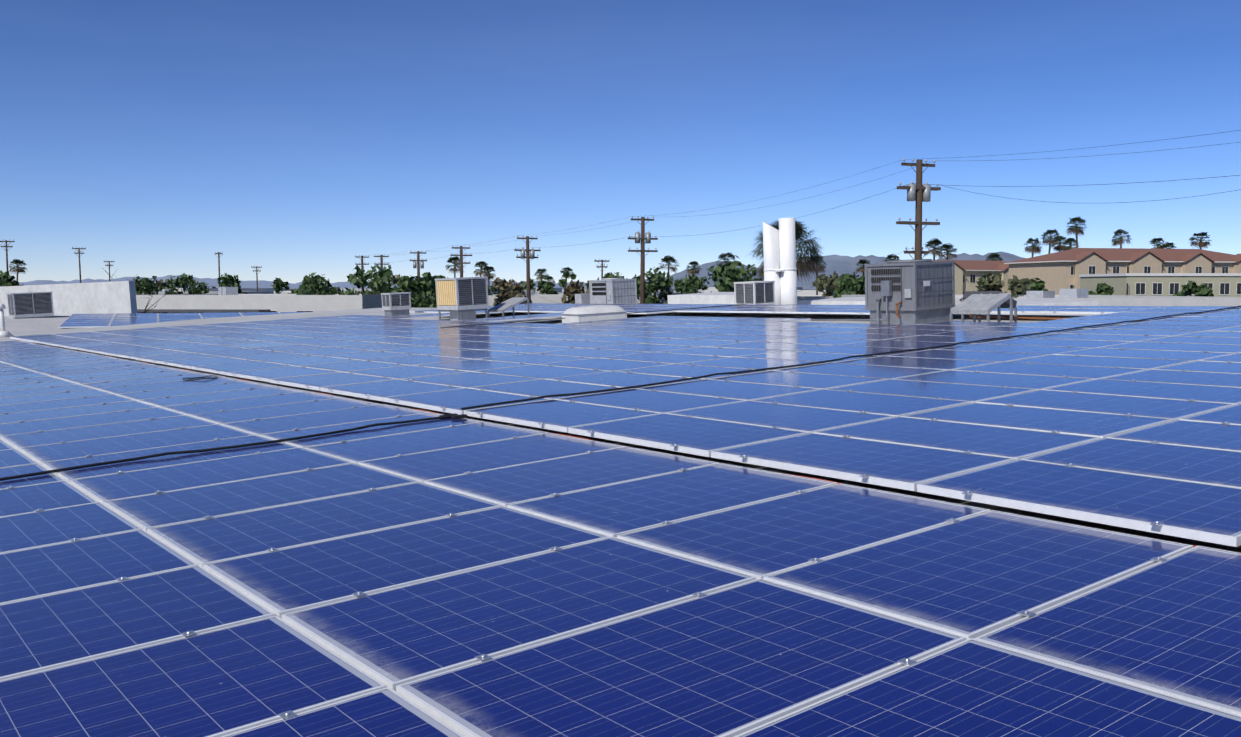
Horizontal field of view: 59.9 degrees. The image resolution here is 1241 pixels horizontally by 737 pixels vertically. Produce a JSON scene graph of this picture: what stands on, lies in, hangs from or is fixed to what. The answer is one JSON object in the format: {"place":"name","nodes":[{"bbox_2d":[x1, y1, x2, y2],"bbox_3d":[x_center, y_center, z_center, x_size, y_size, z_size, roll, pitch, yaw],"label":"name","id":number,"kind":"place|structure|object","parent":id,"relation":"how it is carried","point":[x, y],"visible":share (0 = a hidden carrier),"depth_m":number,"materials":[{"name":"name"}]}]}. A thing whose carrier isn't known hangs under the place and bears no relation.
{"place":"outdoors","nodes":[
{"label":"outdoors","id":0,"kind":"place"},
{"bbox_2d":[0,281,136,315],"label":"penthouse wall","id":1,"kind":"structure","parent":0,"point":[115,297],"depth_m":55.52,"materials":[{"name":"white paint"}]},
{"bbox_2d":[19,275,586,288],"bbox_3d":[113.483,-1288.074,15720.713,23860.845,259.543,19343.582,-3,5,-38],"label":"mountains","id":2,"kind":"structure","parent":0,"point":[251,284],"depth_m":18018.17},
{"bbox_2d":[287,289,815,290],"bbox_3d":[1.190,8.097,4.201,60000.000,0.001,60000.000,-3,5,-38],"label":"ground","id":3,"kind":"structure","parent":0,"point":[584,289],"depth_m":7097.52,"materials":[{"name":"grey"}]},
{"bbox_2d":[0,239,14,270],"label":"pole","id":4,"kind":"object","parent":3,"relation":"on","point":[6,246],"visible":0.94,"depth_m":164.39,"materials":[{"name":"brown wood"}]},
{"bbox_2d":[0,270,23,286],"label":"tree","id":5,"kind":"object","parent":3,"relation":"on","point":[6,278],"visible":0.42,"depth_m":104.13,"materials":[{"name":"green plant"}]},
{"bbox_2d":[9,259,26,280],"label":"palm","id":6,"kind":"object","parent":3,"relation":"on","point":[16,268],"visible":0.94,"depth_m":259.96,"materials":[{"name":"green plant"}]},
{"bbox_2d":[0,316,110,332],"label":"neighbour roof","id":7,"kind":"structure","parent":3,"relation":"on","point":[25,324],"depth_m":41.59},
{"bbox_2d":[7,292,53,318],"bbox_3d":[-24.439,-2.402,44.680,1.474,1.500,1.324,-7,7,-37],"label":"air conditioning unit","id":8,"kind":"object","parent":7,"relation":"on","point":[31,305],"visible":0.96,"depth_m":44.16,"materials":[{"name":"metal"}]},
{"bbox_2d":[58,312,303,327],"bbox_3d":[-15.610,-2.079,44.761,13.265,0.051,6.985,-2,7,-23],"label":"solar panel","id":9,"kind":"object","parent":7,"relation":"on","point":[90,320],"visible":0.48,"depth_m":43.92,"materials":[{"name":"blue glass"}]},
{"bbox_2d":[72,247,85,282],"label":"pole","id":10,"kind":"object","parent":3,"relation":"on","point":[79,253],"visible":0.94,"depth_m":191.31,"materials":[{"name":"brown wood"}]},
{"bbox_2d":[92,268,173,312],"bbox_3d":[-27.560,-0.854,60.349,4.129,9.555,4.706,-3,5,-38],"label":"bare tree","id":11,"kind":"object","parent":3,"relation":"on","point":[146,292],"visible":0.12,"depth_m":59.85,"materials":[{"name":"brown plant"}]},
{"bbox_2d":[133,276,158,294],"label":"tree","id":12,"kind":"object","parent":3,"relation":"on","point":[149,287],"visible":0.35,"depth_m":144.88,"materials":[{"name":"green plant"}]},
{"bbox_2d":[151,275,171,290],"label":"tree","id":13,"kind":"object","parent":3,"relation":"on","point":[162,285],"visible":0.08,"depth_m":191.95,"materials":[{"name":"green plant"}]},
{"bbox_2d":[164,273,209,294],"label":"tree","id":14,"kind":"object","parent":3,"relation":"on","point":[185,281],"visible":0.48,"depth_m":161.01,"materials":[{"name":"green plant"}]},
{"bbox_2d":[141,289,273,294],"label":"shop","id":15,"kind":"structure","parent":3,"relation":"on","point":[162,292],"depth_m":174.41,"materials":[{"name":"grey paint"}]},
{"bbox_2d":[215,252,222,286],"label":"pole","id":16,"kind":"object","parent":3,"relation":"on","point":[218,253],"visible":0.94,"depth_m":186.55,"materials":[{"name":"brown wood"}]},
{"bbox_2d":[217,273,247,293],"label":"tree","id":17,"kind":"object","parent":3,"relation":"on","point":[230,281],"visible":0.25,"depth_m":154.51,"materials":[{"name":"green plant"}]},
{"bbox_2d":[251,266,261,290],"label":"pole","id":18,"kind":"object","parent":3,"relation":"on","point":[254,267],"visible":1,"depth_m":226.60,"materials":[{"name":"brown wood"}]},
{"bbox_2d":[136,287,414,312],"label":"long shop","id":19,"kind":"structure","parent":3,"relation":"on","point":[227,299],"depth_m":115.44,"materials":[{"name":"white paint"}]},
{"bbox_2d":[266,278,298,293],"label":"tree","id":20,"kind":"object","parent":3,"relation":"on","point":[278,284],"visible":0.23,"depth_m":140.83,"materials":[{"name":"green plant"}]},
{"bbox_2d":[296,272,337,294],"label":"tree","id":21,"kind":"object","parent":3,"relation":"on","point":[309,285],"visible":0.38,"depth_m":132.22,"materials":[{"name":"green plant"}]},
{"bbox_2d":[355,255,368,292],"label":"pole","id":22,"kind":"object","parent":3,"relation":"on","point":[361,264],"visible":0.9,"depth_m":189.60,"materials":[{"name":"brown wood"}]},
{"bbox_2d":[339,264,395,294],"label":"tree","id":23,"kind":"object","parent":3,"relation":"on","point":[384,275],"visible":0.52,"depth_m":124.19,"materials":[{"name":"green plant"}]},
{"bbox_2d":[374,254,388,281],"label":"pole","id":24,"kind":"object","parent":3,"relation":"on","point":[381,260],"visible":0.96,"depth_m":176.75,"materials":[{"name":"brown wood"}]},
{"bbox_2d":[391,274,405,287],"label":"tree","id":25,"kind":"object","parent":3,"relation":"on","point":[397,277],"visible":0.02,"depth_m":155.21,"materials":[{"name":"green plant"}]},
{"bbox_2d":[391,272,436,307],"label":"tree","id":26,"kind":"object","parent":3,"relation":"on","point":[416,288],"visible":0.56,"depth_m":116.38,"materials":[{"name":"green plant"}]},
{"bbox_2d":[409,251,426,301],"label":"pole","id":27,"kind":"object","parent":3,"relation":"on","point":[418,264],"visible":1,"depth_m":161.36,"materials":[{"name":"brown wood"}]},
{"bbox_2d":[427,275,445,297],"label":"tree","id":28,"kind":"object","parent":3,"relation":"on","point":[431,289],"visible":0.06,"depth_m":146.23,"materials":[{"name":"green plant"}]},
{"bbox_2d":[445,256,464,277],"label":"palm","id":29,"kind":"object","parent":3,"relation":"on","point":[455,269],"visible":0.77,"depth_m":245.52,"materials":[{"name":"green plant"}]},
{"bbox_2d":[450,245,471,277],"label":"pole","id":30,"kind":"object","parent":3,"relation":"on","point":[461,262],"visible":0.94,"depth_m":139.71,"materials":[{"name":"brown wood"}]},
{"bbox_2d":[474,261,490,276],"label":"palm","id":31,"kind":"object","parent":3,"relation":"on","point":[480,272],"visible":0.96,"depth_m":251.75,"materials":[{"name":"green plant"}]},
{"bbox_2d":[482,266,496,286],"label":"palm","id":32,"kind":"object","parent":3,"relation":"on","point":[489,275],"visible":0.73,"depth_m":257.15,"materials":[{"name":"green plant"}]},
{"bbox_2d":[488,284,498,294],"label":"tree","id":33,"kind":"object","parent":3,"relation":"on","point":[493,290],"visible":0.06,"depth_m":169.39,"materials":[{"name":"green plant"}]},
{"bbox_2d":[421,290,570,307],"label":"parapet wall","id":34,"kind":"structure","parent":3,"relation":"on","point":[554,298],"depth_m":149.07,"materials":[{"name":"white paint"}]},
{"bbox_2d":[158,287,850,294],"bbox_3d":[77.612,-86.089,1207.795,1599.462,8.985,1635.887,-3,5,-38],"label":"buildings","id":35,"kind":"structure","parent":3,"relation":"on","point":[799,289],"depth_m":275.54,"materials":[{"name":"white paint"}]},
{"bbox_2d":[492,277,526,305],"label":"tree","id":36,"kind":"object","parent":3,"relation":"on","point":[510,291],"visible":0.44,"depth_m":148.90,"materials":[{"name":"brown plant"}]},
{"bbox_2d":[514,235,540,302],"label":"pole","id":37,"kind":"object","parent":3,"relation":"on","point":[530,255],"visible":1,"depth_m":122.83,"materials":[{"name":"brown wood"}]},
{"bbox_2d":[357,130,1240,302],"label":"power lines","id":38,"kind":"object","parent":37,"relation":"attached to","point":[915,183],"visible":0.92,"depth_m":62.72,"materials":[{"name":"black metal"}]},
{"bbox_2d":[517,278,558,294],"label":"tree","id":39,"kind":"object","parent":3,"relation":"on","point":[547,288],"visible":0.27,"depth_m":172.87,"materials":[{"name":"green plant"}]},
{"bbox_2d":[535,268,548,289],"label":"palm","id":40,"kind":"object","parent":3,"relation":"on","point":[540,276],"visible":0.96,"depth_m":277.45,"materials":[{"name":"green plant"}]},
{"bbox_2d":[546,276,554,287],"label":"palm","id":41,"kind":"object","parent":3,"relation":"on","point":[551,280],"visible":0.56,"depth_m":287.67,"materials":[{"name":"green plant"}]},
{"bbox_2d":[560,267,572,287],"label":"palm","id":42,"kind":"object","parent":3,"relation":"on","point":[566,269],"visible":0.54,"depth_m":268.45,"materials":[{"name":"green plant"}]},
{"bbox_2d":[558,271,575,290],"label":"tree","id":43,"kind":"object","parent":3,"relation":"on","point":[563,282],"visible":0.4,"depth_m":159.44,"materials":[{"name":"green plant"}]},
{"bbox_2d":[561,280,589,303],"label":"tree","id":44,"kind":"object","parent":3,"relation":"on","point":[572,289],"visible":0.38,"depth_m":137.88,"materials":[{"name":"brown plant"}]},
{"bbox_2d":[594,259,609,279],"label":"pole","id":45,"kind":"object","parent":3,"relation":"on","point":[601,266],"visible":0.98,"depth_m":149.27,"materials":[{"name":"brown wood"}]},
{"bbox_2d":[584,272,623,290],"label":"tree","id":46,"kind":"object","parent":3,"relation":"on","point":[609,275],"visible":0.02,"depth_m":163.89,"materials":[{"name":"green plant"}]},
{"bbox_2d":[534,289,680,303],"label":"shop","id":47,"kind":"structure","parent":3,"relation":"on","point":[657,295],"depth_m":180.49,"materials":[{"name":"grey paint"}]},
{"bbox_2d":[0,308,1240,552],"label":"roof deck","id":48,"kind":"structure","parent":3,"relation":"on","point":[698,314],"depth_m":22.64,"materials":[{"name":"grey concrete"}]},
{"bbox_2d":[0,304,13,337],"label":"vent pipe","id":49,"kind":"object","parent":48,"relation":"on","point":[4,332],"visible":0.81,"depth_m":34.11,"materials":[{"name":"white metal"}]},
{"bbox_2d":[381,292,410,315],"bbox_3d":[-7.354,-2.053,35.386,0.764,0.870,0.644,-7,7,-37],"label":"air conditioning unit","id":50,"kind":"object","parent":48,"relation":"on","point":[397,304],"visible":1,"depth_m":35.16,"materials":[{"name":"metal"}]},
{"bbox_2d":[435,277,488,319],"bbox_3d":[-4.447,-1.900,30.275,1.004,1.300,1.224,-7,7,-37],"label":"air conditioning unit","id":51,"kind":"object","parent":48,"relation":"on","point":[462,298],"visible":0.96,"depth_m":29.89,"materials":[{"name":"metal"}]},
{"bbox_2d":[487,297,529,321],"bbox_3d":[-3.206,-1.684,30.775,0.890,0.673,0.840,-7,7,-37],"label":"tilted solar panel","id":52,"kind":"object","parent":48,"relation":"on","point":[512,302],"visible":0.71,"depth_m":30.68,"materials":[{"name":"glass"}]},
{"bbox_2d":[575,293,589,303],"bbox_3d":[-1.333,-2.326,39.390,0.500,0.820,0.400,-7,7,-37],"label":"condenser box","id":53,"kind":"object","parent":48,"relation":"on","point":[583,298],"visible":0.29,"depth_m":39.20,"materials":[{"name":"metal"}]},
{"bbox_2d":[562,305,626,322],"bbox_3d":[-0.656,-1.282,26.797,1.439,0.584,0.960,-2,5,-30],"label":"skylight","id":54,"kind":"object","parent":48,"relation":"on","point":[588,313],"visible":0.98,"depth_m":26.42,"materials":[{"name":"white paint"}]},
{"bbox_2d":[589,277,636,303],"bbox_3d":[-0.267,-2.580,38.773,1.120,1.355,1.356,-7,7,-37],"label":"hvac unit","id":55,"kind":"object","parent":48,"relation":"on","point":[621,290],"visible":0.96,"depth_m":38.34,"materials":[{"name":"metal"}]},
{"bbox_2d":[0,340,1240,736],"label":"solar panels","id":56,"kind":"object","parent":48,"relation":"on","point":[602,622],"visible":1,"depth_m":4.34,"materials":[{"name":"blue glass"}]},
{"bbox_2d":[3,357,1166,719],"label":"panel clamps","id":57,"kind":"object","parent":56,"relation":"attached to","point":[287,715],"visible":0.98,"depth_m":4.81,"materials":[{"name":"silver metal"}]},
{"bbox_2d":[0,304,1240,480],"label":"loose cable","id":58,"kind":"object","parent":48,"relation":"on","point":[454,416],"visible":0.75,"depth_m":10.34,"materials":[{"name":"black rubber"}]},
{"bbox_2d":[10,303,1240,546],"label":"solar panels","id":59,"kind":"object","parent":48,"relation":"on","point":[1182,477],"visible":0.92,"depth_m":10.73,"materials":[{"name":"blue glass"}]},
{"bbox_2d":[70,308,1232,525],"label":"panel clamps","id":60,"kind":"object","parent":59,"relation":"attached to","point":[798,386],"visible":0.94,"depth_m":12.00,"materials":[{"name":"silver metal"}]},
{"bbox_2d":[17,340,1238,552],"bbox_3d":[-4.406,0.219,13.666,0.041,0.071,38.700,-7,7,-37],"label":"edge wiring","id":61,"kind":"object","parent":48,"relation":"on","point":[583,438],"visible":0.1,"depth_m":8.53,"materials":[{"name":"black metal"}]},
{"bbox_2d":[734,281,774,303],"bbox_3d":[4.276,-2.172,34.316,0.924,1.200,0.924,-7,7,-37],"label":"air conditioning unit","id":62,"kind":"object","parent":48,"relation":"on","point":[754,292],"visible":0.83,"depth_m":33.99,"materials":[{"name":"white paint"}]},
{"bbox_2d":[763,218,796,303],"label":"exhaust stacks","id":63,"kind":"object","parent":48,"relation":"on","point":[779,252],"visible":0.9,"depth_m":35.70,"materials":[{"name":"paint"}]},
{"bbox_2d":[667,292,1098,315],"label":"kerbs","id":64,"kind":"structure","parent":48,"relation":"on","point":[714,298],"depth_m":36.45,"materials":[{"name":"white paint"}]},
{"bbox_2d":[865,259,954,324],"bbox_3d":[5.767,-1.499,21.493,1.270,1.335,1.226,-7,7,-37],"label":"package unit","id":65,"kind":"object","parent":48,"relation":"on","point":[921,303],"visible":0.94,"depth_m":21.06,"materials":[{"name":"grey paint"}]},
{"bbox_2d":[810,280,1064,323],"bbox_3d":[5.323,-1.413,22.285,1.759,0.850,11.000,-7,7,-37],"label":"unit piping","id":66,"kind":"object","parent":48,"relation":"on","point":[886,288],"visible":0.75,"depth_m":21.12,"materials":[{"name":"grey metal"}]},
{"bbox_2d":[950,291,1016,321],"bbox_3d":[6.977,-1.147,20.680,1.303,0.688,1.040,-7,7,-37],"label":"tilted hood","id":67,"kind":"object","parent":48,"relation":"on","point":[975,304],"depth_m":20.44,"materials":[{"name":"silver metal"}]},
{"bbox_2d":[628,216,657,303],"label":"pole","id":68,"kind":"object","parent":3,"relation":"on","point":[645,238],"visible":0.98,"depth_m":105.31,"materials":[{"name":"brown wood"}]},
{"bbox_2d":[632,267,673,303],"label":"tree","id":69,"kind":"object","parent":3,"relation":"on","point":[657,282],"visible":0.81,"depth_m":173.50,"materials":[{"name":"green plant"}]},
{"bbox_2d":[659,255,679,278],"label":"palm","id":70,"kind":"object","parent":3,"relation":"on","point":[667,260],"visible":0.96,"depth_m":237.05,"materials":[{"name":"green plant"}]},
{"bbox_2d":[664,274,709,303],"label":"tree","id":71,"kind":"object","parent":3,"relation":"on","point":[693,284],"visible":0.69,"depth_m":147.52,"materials":[{"name":"green plant"}]},
{"bbox_2d":[686,261,700,275],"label":"palm","id":72,"kind":"object","parent":3,"relation":"on","point":[694,264],"visible":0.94,"depth_m":257.26,"materials":[{"name":"green plant"}]},
{"bbox_2d":[716,252,734,271],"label":"palm","id":73,"kind":"object","parent":3,"relation":"on","point":[724,255],"visible":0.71,"depth_m":227.09,"materials":[{"name":"green plant"}]},
{"bbox_2d":[706,255,763,291],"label":"tree","id":74,"kind":"object","parent":3,"relation":"on","point":[726,281],"visible":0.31,"depth_m":107.17,"materials":[{"name":"green plant"}]},
{"bbox_2d":[747,220,824,288],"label":"palm","id":75,"kind":"object","parent":3,"relation":"on","point":[808,265],"visible":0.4,"depth_m":115.59,"materials":[{"name":"green plant"}]},
{"bbox_2d":[813,254,825,294],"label":"palm","id":76,"kind":"object","parent":3,"relation":"on","point":[821,269],"visible":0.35,"depth_m":229.54,"materials":[{"name":"green plant"}]},
{"bbox_2d":[797,292,849,299],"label":"shop","id":77,"kind":"structure","parent":3,"relation":"on","point":[805,297],"depth_m":118.98,"materials":[{"name":"white paint"}]},
{"bbox_2d":[812,271,839,295],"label":"tree","id":78,"kind":"object","parent":3,"relation":"on","point":[829,286],"visible":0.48,"depth_m":130.81,"materials":[{"name":"green plant"}]},
{"bbox_2d":[833,272,864,297],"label":"tree","id":79,"kind":"object","parent":3,"relation":"on","point":[846,283],"visible":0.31,"depth_m":96.25,"materials":[{"name":"green plant"}]},
{"bbox_2d":[855,259,870,274],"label":"palm","id":80,"kind":"object","parent":3,"relation":"on","point":[863,262],"visible":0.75,"depth_m":242.11,"materials":[{"name":"green plant"}]},
{"bbox_2d":[884,254,900,261],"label":"palm","id":81,"kind":"object","parent":3,"relation":"on","point":[891,256],"visible":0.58,"depth_m":249.91,"materials":[{"name":"green plant"}]},
{"bbox_2d":[896,158,940,258],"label":"pole","id":82,"kind":"object","parent":3,"relation":"on","point":[918,192],"visible":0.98,"depth_m":66.82,"materials":[{"name":"brown wood"}]},
{"bbox_2d":[923,238,943,259],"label":"palm","id":83,"kind":"object","parent":3,"relation":"on","point":[935,242],"visible":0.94,"depth_m":203.62,"materials":[{"name":"green plant"}]},
{"bbox_2d":[938,243,956,259],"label":"palm","id":84,"kind":"object","parent":3,"relation":"on","point":[947,252],"visible":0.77,"depth_m":208.72,"materials":[{"name":"green plant"}]},
{"bbox_2d":[932,260,1008,294],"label":"house","id":85,"kind":"structure","parent":3,"relation":"on","point":[969,274],"depth_m":196.66,"materials":[{"name":"paint"}]},
{"bbox_2d":[986,253,1002,260],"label":"palm","id":86,"kind":"object","parent":3,"relation":"on","point":[992,256],"visible":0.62,"depth_m":234.03,"materials":[{"name":"green plant"}]},
{"bbox_2d":[975,273,1032,297],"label":"bushes","id":87,"kind":"object","parent":3,"relation":"on","point":[996,283],"visible":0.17,"depth_m":89.06,"materials":[{"name":"green plant"}]},
{"bbox_2d":[1017,278,1047,294],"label":"bush","id":88,"kind":"object","parent":3,"relation":"on","point":[1036,285],"visible":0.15,"depth_m":92.82,"materials":[{"name":"green plant"}]},
{"bbox_2d":[1024,238,1042,256],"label":"palm","id":89,"kind":"object","parent":3,"relation":"on","point":[1034,248],"visible":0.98,"depth_m":211.92,"materials":[{"name":"green plant"}]},
{"bbox_2d":[841,289,1240,314],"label":"neighbour roof","id":90,"kind":"structure","parent":3,"relation":"on","point":[1104,300],"depth_m":59.14,"materials":[{"name":"white paint"}]},
{"bbox_2d":[1041,229,1060,253],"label":"palm","id":91,"kind":"object","parent":3,"relation":"on","point":[1050,240],"visible":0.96,"depth_m":216.85,"materials":[{"name":"green plant"}]},
{"bbox_2d":[1051,235,1067,251],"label":"palm","id":92,"kind":"object","parent":3,"relation":"on","point":[1059,247],"visible":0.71,"depth_m":221.01,"materials":[{"name":"green plant"}]},
{"bbox_2d":[1063,238,1078,250],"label":"palm","id":93,"kind":"object","parent":3,"relation":"on","point":[1070,241],"visible":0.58,"depth_m":224.43,"materials":[{"name":"green plant"}]},
{"bbox_2d":[1065,216,1086,247],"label":"palm","id":94,"kind":"object","parent":3,"relation":"on","point":[1076,230],"visible":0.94,"depth_m":205.21,"materials":[{"name":"green plant"}]},
{"bbox_2d":[1088,283,1113,294],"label":"bush","id":95,"kind":"object","parent":3,"relation":"on","point":[1103,289],"visible":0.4,"depth_m":126.14,"materials":[{"name":"green plant"}]},
{"bbox_2d":[1111,229,1131,247],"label":"palm","id":96,"kind":"object","parent":3,"relation":"on","point":[1118,232],"visible":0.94,"depth_m":216.43,"materials":[{"name":"green plant"}]},
{"bbox_2d":[1004,248,1240,294],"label":"tan apartment","id":97,"kind":"structure","parent":3,"relation":"on","point":[1056,272],"depth_m":179.21,"materials":[{"name":"paint"}]},
{"bbox_2d":[1150,238,1166,248],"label":"palm","id":98,"kind":"object","parent":3,"relation":"on","point":[1159,246],"visible":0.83,"depth_m":221.31,"materials":[{"name":"green plant"}]},
{"bbox_2d":[1079,273,1240,296],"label":"building","id":99,"kind":"structure","parent":3,"relation":"on","point":[1170,284],"depth_m":135.94,"materials":[{"name":"paint"}]},
{"bbox_2d":[1166,242,1176,248],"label":"palm","id":100,"kind":"object","parent":3,"relation":"on","point":[1169,246],"visible":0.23,"depth_m":225.56,"materials":[{"name":"green plant"}]},
{"bbox_2d":[1172,280,1213,296],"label":"bush","id":101,"kind":"object","parent":3,"relation":"on","point":[1203,290],"visible":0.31,"depth_m":104.95,"materials":[{"name":"green plant"}]},
{"bbox_2d":[1190,232,1211,248],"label":"palm","id":102,"kind":"object","parent":3,"relation":"on","point":[1195,243],"visible":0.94,"depth_m":205.96,"materials":[{"name":"green plant"}]},
{"bbox_2d":[0,0,1240,283],"label":"sky","id":103,"kind":"structure","parent":0,"point":[292,140],"materials":[{"name":"blue"}]},
{"bbox_2d":[645,251,1025,288],"bbox_3d":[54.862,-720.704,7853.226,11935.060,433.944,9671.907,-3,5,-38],"label":"mountains","id":104,"kind":"structure","parent":0,"point":[839,265],"depth_m":9729.19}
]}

